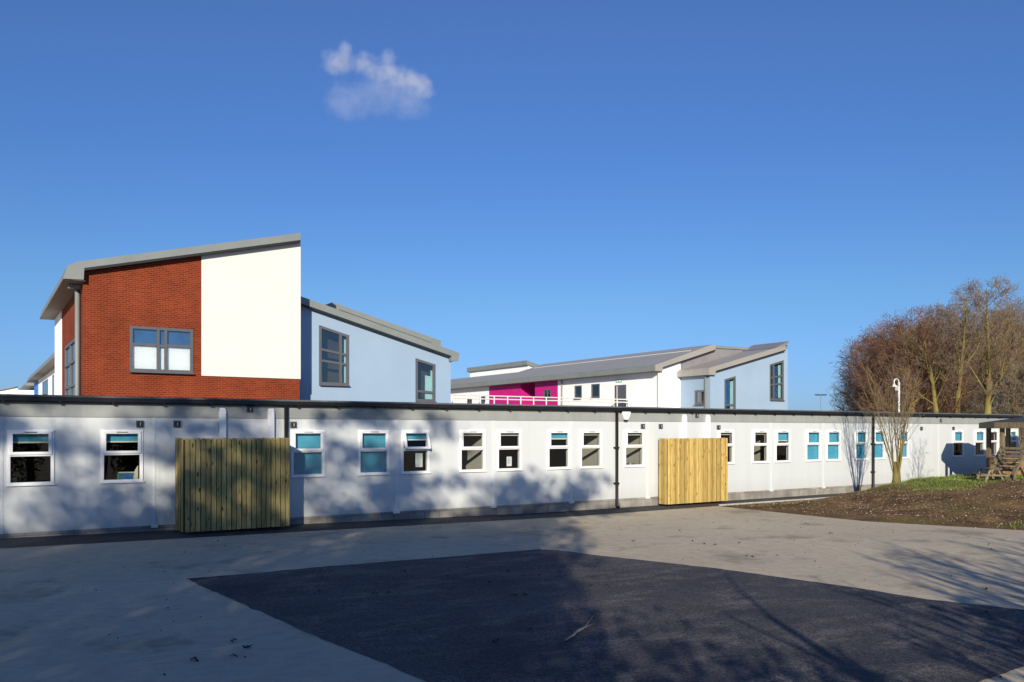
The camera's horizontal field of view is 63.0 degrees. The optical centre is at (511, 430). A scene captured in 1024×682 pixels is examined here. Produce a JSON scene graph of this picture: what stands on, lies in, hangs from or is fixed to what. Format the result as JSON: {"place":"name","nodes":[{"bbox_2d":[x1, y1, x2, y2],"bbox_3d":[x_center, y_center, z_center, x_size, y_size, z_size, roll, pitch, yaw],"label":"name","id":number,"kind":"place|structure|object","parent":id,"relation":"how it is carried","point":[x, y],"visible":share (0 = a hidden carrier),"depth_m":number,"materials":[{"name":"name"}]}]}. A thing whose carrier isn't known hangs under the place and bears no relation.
{"place":"outdoors","nodes":[
{"label":"outdoors","id":0,"kind":"place"},
{"bbox_2d":[0,493,846,547],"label":"path","id":1,"kind":"structure","parent":0,"point":[74,539],"depth_m":20.01,"materials":[{"name":"concrete"}]},
{"bbox_2d":[175,438,289,531],"bbox_3d":[-6.335,1.180,19.016,2.369,2.040,0.868,0,0,-33],"label":"timber screen","id":2,"kind":"object","parent":1,"relation":"on","point":[230,483],"visible":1,"depth_m":18.59,"materials":[{"name":"brown wood"}]},
{"bbox_2d":[659,438,727,503],"bbox_3d":[5.932,1.285,27.236,2.747,2.090,0.398,0,0,-33],"label":"timber screen","id":3,"kind":"object","parent":1,"relation":"on","point":[693,470],"visible":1,"depth_m":26.94,"materials":[{"name":"yellow wood"}]},
{"bbox_2d":[0,506,1023,681],"bbox_3d":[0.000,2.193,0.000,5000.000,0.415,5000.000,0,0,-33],"label":"ground","id":4,"kind":"structure","parent":0,"point":[51,630],"depth_m":13.88,"materials":[{"name":"concrete"}]},
{"bbox_2d":[0,386,17,393],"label":"white gabled building","id":5,"kind":"structure","parent":4,"relation":"on","point":[5,391],"depth_m":111.34,"materials":[{"name":"paint"}]},
{"bbox_2d":[7,379,39,394],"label":"grey roofed building","id":6,"kind":"structure","parent":4,"relation":"on","point":[26,388],"depth_m":91.37,"materials":[{"name":"paint"}]},
{"bbox_2d":[27,352,54,394],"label":"white building","id":7,"kind":"structure","parent":4,"relation":"on","point":[44,372],"depth_m":65.38,"materials":[{"name":"paint"}]},
{"bbox_2d":[42,379,47,394],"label":"window","id":8,"kind":"structure","parent":7,"relation":"in","point":[44,384],"depth_m":67.19,"materials":[{"name":"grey glass"}]},
{"bbox_2d":[52,375,53,394],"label":"window","id":9,"kind":"structure","parent":7,"relation":"in","point":[52,375],"depth_m":60.86,"materials":[{"name":"grey glass"}]},
{"bbox_2d":[39,233,300,399],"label":"brick building","id":10,"kind":"structure","parent":4,"relation":"on","point":[220,320],"depth_m":34.51,"materials":[{"name":"brick"}]},
{"bbox_2d":[65,338,74,394],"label":"window","id":11,"kind":"structure","parent":10,"relation":"in","point":[70,348],"depth_m":36.43,"materials":[{"name":"grey glass"}]},
{"bbox_2d":[130,326,193,374],"bbox_3d":[-14.104,-3.231,33.691,2.398,1.854,0.260,0,0,-33],"label":"window","id":12,"kind":"structure","parent":10,"relation":"in","point":[152,349],"depth_m":33.76,"materials":[{"name":"grey glass"}]},
{"bbox_2d":[300,296,458,402],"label":"blue building","id":13,"kind":"structure","parent":4,"relation":"on","point":[348,354],"depth_m":40.20,"materials":[{"name":"paint"}]},
{"bbox_2d":[319,325,349,385],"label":"window","id":14,"kind":"structure","parent":13,"relation":"in","point":[333,345],"depth_m":39.86,"materials":[{"name":"grey glass"}]},
{"bbox_2d":[415,358,436,402],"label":"window","id":15,"kind":"structure","parent":13,"relation":"in","point":[425,372],"depth_m":42.07,"materials":[{"name":"grey glass"}]},
{"bbox_2d":[0,394,1022,537],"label":"modular building","id":16,"kind":"structure","parent":4,"relation":"on","point":[65,460],"depth_m":22.66,"materials":[{"name":"metal"}]},
{"bbox_2d":[6,430,54,486],"bbox_3d":[-10.004,0.563,17.371,0.897,1.167,0.186,0,0,-33],"label":"window","id":17,"kind":"structure","parent":16,"relation":"in","point":[13,436],"depth_m":17.36,"materials":[{"name":"plastic"}]},
{"bbox_2d":[100,430,143,483],"bbox_3d":[-8.548,0.563,18.310,0.889,1.167,0.186,0,0,-33],"label":"window","id":18,"kind":"structure","parent":16,"relation":"in","point":[107,436],"depth_m":18.31,"materials":[{"name":"plastic"}]},
{"bbox_2d":[117,472,133,478],"bbox_3d":[-8.604,1.012,18.618,0.330,0.185,0.220,0,0,-33],"label":"storage box","id":19,"kind":"object","parent":16,"relation":"on","point":[125,475],"visible":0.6,"depth_m":18.54,"materials":[{"name":"blue plastic"}]},
{"bbox_2d":[133,466,137,478],"bbox_3d":[-8.394,0.940,18.634,0.100,0.330,0.020,0,0,-33],"label":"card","id":20,"kind":"object","parent":16,"relation":"on","point":[135,474],"visible":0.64,"depth_m":18.64,"materials":[{"name":"beige paper"}]},
{"bbox_2d":[290,430,325,477],"bbox_3d":[-5.032,0.563,20.571,0.896,1.167,0.178,0,0,-33],"label":"window","id":21,"kind":"structure","parent":16,"relation":"in","point":[307,446],"depth_m":20.63,"materials":[{"name":"plastic"}]},
{"bbox_2d":[358,430,389,475],"bbox_3d":[-3.569,0.563,21.514,0.903,1.167,0.178,0,0,-33],"label":"window","id":22,"kind":"structure","parent":16,"relation":"in","point":[373,445],"depth_m":21.57,"materials":[{"name":"glass"}]},
{"bbox_2d":[401,430,430,473],"bbox_3d":[-2.537,0.563,22.106,0.869,1.167,0.316,0,0,-33],"label":"window","id":23,"kind":"structure","parent":16,"relation":"in","point":[406,435],"depth_m":22.15,"materials":[{"name":"plastic"}]},
{"bbox_2d":[415,453,422,466],"bbox_3d":[-2.474,0.785,22.232,0.210,0.370,0.006,0,0,-33],"label":"notice","id":24,"kind":"object","parent":16,"relation":"attached to","point":[418,459],"visible":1,"depth_m":22.23,"materials":[{"name":"paper"}]},
{"bbox_2d":[459,430,486,472],"bbox_3d":[-1.106,0.563,23.106,0.873,1.167,0.186,0,0,-33],"label":"window","id":25,"kind":"structure","parent":16,"relation":"in","point":[462,433],"depth_m":23.09,"materials":[{"name":"plastic"}]},
{"bbox_2d":[507,457,511,465],"bbox_3d":[-0.080,0.875,23.774,0.170,0.270,0.006,0,0,-33],"label":"notice","id":26,"kind":"object","parent":16,"relation":"attached to","point":[509,461],"visible":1,"depth_m":23.78,"materials":[{"name":"paper"}]},
{"bbox_2d":[497,430,522,470],"bbox_3d":[-0.091,0.563,23.759,0.885,1.167,0.186,0,0,-33],"label":"window","id":27,"kind":"structure","parent":16,"relation":"in","point":[500,433],"depth_m":23.76,"materials":[{"name":"plastic"}]},
{"bbox_2d":[547,430,571,469],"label":"window","id":28,"kind":"structure","parent":16,"relation":"in","point":[551,434],"depth_m":24.72,"materials":[{"name":"plastic"}]},
{"bbox_2d":[580,430,602,468],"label":"window","id":29,"kind":"structure","parent":16,"relation":"in","point":[582,432],"depth_m":25.31,"materials":[{"name":"plastic"}]},
{"bbox_2d":[621,412,630,420],"bbox_3d":[3.543,-0.453,25.980,0.337,0.305,0.101,0,0,-33],"label":"alarm box","id":30,"kind":"object","parent":16,"relation":"attached to","point":[625,416],"visible":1,"depth_m":25.94,"materials":[{"name":"white plastic"}]},
{"bbox_2d":[624,430,645,466],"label":"window","id":31,"kind":"structure","parent":16,"relation":"in","point":[626,432],"depth_m":26.30,"materials":[{"name":"plastic"}]},
{"bbox_2d":[717,430,734,463],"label":"window","id":32,"kind":"structure","parent":16,"relation":"in","point":[719,432],"depth_m":28.61,"materials":[{"name":"plastic"}]},
{"bbox_2d":[752,430,769,462],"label":"window","id":33,"kind":"structure","parent":16,"relation":"in","point":[754,432],"depth_m":29.43,"materials":[{"name":"plastic"}]},
{"bbox_2d":[775,430,791,462],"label":"window","id":34,"kind":"structure","parent":16,"relation":"in","point":[780,435],"depth_m":30.13,"materials":[{"name":"plastic"}]},
{"bbox_2d":[806,430,821,461],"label":"window","id":35,"kind":"structure","parent":16,"relation":"in","point":[813,437],"depth_m":31.09,"materials":[{"name":"glass"}]},
{"bbox_2d":[826,430,841,460],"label":"window","id":36,"kind":"structure","parent":16,"relation":"in","point":[831,435],"depth_m":31.73,"materials":[{"name":"plastic"}]},
{"bbox_2d":[855,430,867,459],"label":"window","id":37,"kind":"structure","parent":16,"relation":"in","point":[861,436],"depth_m":32.66,"materials":[{"name":"plastic"}]},
{"bbox_2d":[875,430,884,459],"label":"window","id":38,"kind":"structure","parent":16,"relation":"in","point":[879,454],"depth_m":33.33,"materials":[{"name":"plastic"}]},
{"bbox_2d":[899,430,909,458],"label":"window","id":39,"kind":"structure","parent":16,"relation":"in","point":[906,448],"depth_m":34.22,"materials":[{"name":"plastic"}]},
{"bbox_2d":[953,430,964,456],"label":"window","id":40,"kind":"structure","parent":16,"relation":"in","point":[956,433],"depth_m":36.38,"materials":[{"name":"plastic"}]},
{"bbox_2d":[974,430,984,456],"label":"window","id":41,"kind":"structure","parent":16,"relation":"in","point":[979,435],"depth_m":37.30,"materials":[{"name":"plastic"}]},
{"bbox_2d":[991,430,998,455],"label":"window","id":42,"kind":"structure","parent":16,"relation":"in","point":[997,432],"depth_m":37.96,"materials":[{"name":"plastic"}]},
{"bbox_2d":[1011,430,1016,454],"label":"window","id":43,"kind":"structure","parent":16,"relation":"in","point":[1013,432],"depth_m":38.88,"materials":[{"name":"plastic"}]},
{"bbox_2d":[67,508,1023,681],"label":"fallen leaves","id":44,"kind":"object","parent":4,"relation":"on","point":[556,576],"visible":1,"depth_m":12.66,"materials":[{"name":"brown plant"}]},
{"bbox_2d":[451,344,750,407],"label":"white building","id":45,"kind":"structure","parent":4,"relation":"on","point":[648,379],"depth_m":68.36,"materials":[{"name":"paint"}]},
{"bbox_2d":[467,360,538,376],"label":"plant block","id":46,"kind":"structure","parent":45,"relation":"on","point":[509,367],"depth_m":93.96,"materials":[{"name":"metal"}]},
{"bbox_2d":[543,389,550,398],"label":"window","id":47,"kind":"structure","parent":45,"relation":"in","point":[546,393],"depth_m":74.42,"materials":[{"name":"grey glass"}]},
{"bbox_2d":[575,385,581,397],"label":"window","id":48,"kind":"structure","parent":45,"relation":"in","point":[578,389],"depth_m":70.69,"materials":[{"name":"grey glass"}]},
{"bbox_2d":[591,384,599,397],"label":"window","id":49,"kind":"structure","parent":45,"relation":"in","point":[595,388],"depth_m":68.80,"materials":[{"name":"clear glass"}]},
{"bbox_2d":[615,385,625,406],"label":"door","id":50,"kind":"structure","parent":45,"relation":"in","point":[620,390],"depth_m":65.58,"materials":[{"name":"paint"}]},
{"bbox_2d":[190,523,1023,661],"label":"leaf clumps","id":51,"kind":"object","parent":4,"relation":"on","point":[528,629],"visible":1,"depth_m":11.54,"materials":[{"name":"brown plant"}]},
{"bbox_2d":[677,341,788,409],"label":"blue building","id":52,"kind":"structure","parent":4,"relation":"on","point":[754,377],"depth_m":62.51,"materials":[{"name":"paint"}]},
{"bbox_2d":[695,390,703,404],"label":"window","id":53,"kind":"structure","parent":52,"relation":"in","point":[699,394],"depth_m":61.56,"materials":[{"name":"clear glass"}]},
{"bbox_2d":[724,376,735,408],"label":"window","id":54,"kind":"structure","parent":52,"relation":"in","point":[730,383],"depth_m":61.65,"materials":[{"name":"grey glass"}]},
{"bbox_2d":[770,360,784,400],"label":"window","id":55,"kind":"structure","parent":52,"relation":"in","point":[776,369],"depth_m":64.52,"materials":[{"name":"clear glass"}]},
{"bbox_2d":[719,497,825,505],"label":"kerb","id":56,"kind":"structure","parent":4,"relation":"on","point":[770,501],"depth_m":27.88,"materials":[{"name":"grey concrete"}]},
{"bbox_2d":[837,352,877,411],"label":"bare tree","id":57,"kind":"object","parent":4,"relation":"on","point":[847,386],"depth_m":95.05,"materials":[{"name":"brown plant"}]},
{"bbox_2d":[836,361,880,410],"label":"bare tree","id":58,"kind":"object","parent":4,"relation":"on","point":[849,393],"visible":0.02,"depth_m":87.36,"materials":[{"name":"brown plant"}]},
{"bbox_2d":[832,356,943,412],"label":"bare tree","id":59,"kind":"object","parent":4,"relation":"on","point":[866,395],"visible":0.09,"depth_m":72.22,"materials":[{"name":"brown plant"}]},
{"bbox_2d":[827,329,954,410],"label":"bare tree","id":60,"kind":"object","parent":4,"relation":"on","point":[863,388],"visible":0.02,"depth_m":80.37,"materials":[{"name":"brown plant"}]},
{"bbox_2d":[829,322,954,412],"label":"bare tree","id":61,"kind":"object","parent":4,"relation":"on","point":[858,383],"visible":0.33,"depth_m":67.01,"materials":[{"name":"brown plant"}]},
{"bbox_2d":[893,379,899,411],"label":"camera mast","id":62,"kind":"object","parent":4,"relation":"on","point":[894,385],"visible":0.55,"depth_m":51.49,"materials":[{"name":"white metal"}]},
{"bbox_2d":[835,315,981,412],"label":"bare tree","id":63,"kind":"object","parent":4,"relation":"on","point":[908,359],"visible":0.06,"depth_m":70.64,"materials":[{"name":"brown plant"}]},
{"bbox_2d":[838,304,995,413],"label":"bare tree","id":64,"kind":"object","parent":4,"relation":"on","point":[884,352],"visible":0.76,"depth_m":61.07,"materials":[{"name":"brown plant"}]},
{"bbox_2d":[895,317,962,412],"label":"bare tree","id":65,"kind":"object","parent":4,"relation":"on","point":[927,352],"visible":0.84,"depth_m":59.73,"materials":[{"name":"brown plant"}]},
{"bbox_2d":[879,304,1012,413],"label":"bare tree","id":66,"kind":"object","parent":4,"relation":"on","point":[976,403],"visible":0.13,"depth_m":70.54,"materials":[{"name":"brown plant"}]},
{"bbox_2d":[910,314,996,409],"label":"bare tree","id":67,"kind":"object","parent":4,"relation":"on","point":[966,355],"depth_m":82.67,"materials":[{"name":"brown plant"}]},
{"bbox_2d":[884,391,1023,454],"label":"undergrowth","id":68,"kind":"object","parent":4,"relation":"on","point":[978,409],"visible":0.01,"depth_m":78.92,"materials":[{"name":"brown plant"}]},
{"bbox_2d":[937,397,975,413],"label":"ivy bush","id":69,"kind":"object","parent":4,"relation":"on","point":[963,410],"visible":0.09,"depth_m":74.62,"materials":[{"name":"green plant"}]},
{"bbox_2d":[893,296,1023,429],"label":"bare tree","id":70,"kind":"object","parent":4,"relation":"on","point":[981,394],"visible":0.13,"depth_m":75.64,"materials":[{"name":"brown plant"}]},
{"bbox_2d":[923,285,1005,412],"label":"bare tree","id":71,"kind":"object","parent":4,"relation":"on","point":[953,327],"visible":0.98,"depth_m":58.66,"materials":[{"name":"brown plant"}]},
{"bbox_2d":[940,272,1023,413],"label":"bare tree","id":72,"kind":"object","parent":4,"relation":"on","point":[989,398],"visible":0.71,"depth_m":63.01,"materials":[{"name":"brown plant"}]},
{"bbox_2d":[942,310,1023,413],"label":"bare tree","id":73,"kind":"object","parent":4,"relation":"on","point":[1004,353],"visible":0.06,"depth_m":83.71,"materials":[{"name":"brown plant"}]},
{"bbox_2d":[950,309,1023,413],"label":"bare tree","id":74,"kind":"object","parent":4,"relation":"on","point":[1005,356],"visible":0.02,"depth_m":90.01,"materials":[{"name":"brown plant"}]},
{"bbox_2d":[976,295,1023,413],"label":"bare tree","id":75,"kind":"object","parent":4,"relation":"on","point":[1000,306],"visible":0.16,"depth_m":73.88,"materials":[{"name":"brown plant"}]},
{"bbox_2d":[982,355,1023,450],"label":"bare tree","id":76,"kind":"object","parent":4,"relation":"on","point":[1015,396],"visible":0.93,"depth_m":52.83,"materials":[{"name":"brown plant"}]},
{"bbox_2d":[984,297,1023,395],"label":"bare tree","id":77,"kind":"object","parent":4,"relation":"on","point":[1018,338],"visible":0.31,"depth_m":71.82,"materials":[{"name":"brown plant"}]},
{"bbox_2d":[0,0,1023,413],"label":"sky","id":78,"kind":"structure","parent":0,"point":[540,182],"materials":[{"name":"blue"}]},
{"bbox_2d":[452,394,628,406],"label":"railing","id":79,"kind":"object","parent":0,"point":[546,400],"visible":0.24,"depth_m":59.98,"materials":[{"name":"metal"}]},
{"bbox_2d":[187,549,1023,681],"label":"asphalt","id":80,"kind":"structure","parent":0,"point":[842,637],"depth_m":10.01,"materials":[{"name":"black asphalt"}]},
{"bbox_2d":[565,616,592,640],"bbox_3d":[0.838,2.249,9.548,0.140,0.052,1.151,0,0,21],"label":"twig","id":81,"kind":"object","parent":80,"relation":"on","point":[575,633],"visible":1,"depth_m":9.43,"materials":[{"name":"grey wood"}]},
{"bbox_2d":[722,472,1023,529],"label":"earth bank","id":82,"kind":"structure","parent":0,"point":[992,503],"depth_m":24.58,"materials":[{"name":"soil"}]},
{"bbox_2d":[848,349,928,483],"bbox_3d":[13.091,-0.462,29.122,2.611,4.790,1.899,0,0,15],"label":"coppiced tree","id":83,"kind":"object","parent":82,"relation":"on","point":[896,473],"visible":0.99,"depth_m":28.95,"materials":[{"name":"brown plant"}]},
{"bbox_2d":[969,468,1010,481],"bbox_3d":[16.049,1.499,28.068,0.980,0.471,0.744,0,0,1],"label":"picnic table","id":84,"kind":"object","parent":82,"relation":"on","point":[999,473],"visible":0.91,"depth_m":27.79,"materials":[{"name":"brown wood"}]},
{"bbox_2d":[979,417,1023,474],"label":"gazebo","id":85,"kind":"object","parent":82,"relation":"on","point":[1007,424],"visible":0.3,"depth_m":31.76,"materials":[{"name":"wood"}]},
{"bbox_2d":[984,446,1023,480],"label":"garden chair","id":86,"kind":"object","parent":82,"relation":"on","point":[1016,464],"visible":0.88,"depth_m":28.28,"materials":[{"name":"brown wood"}]}
]}

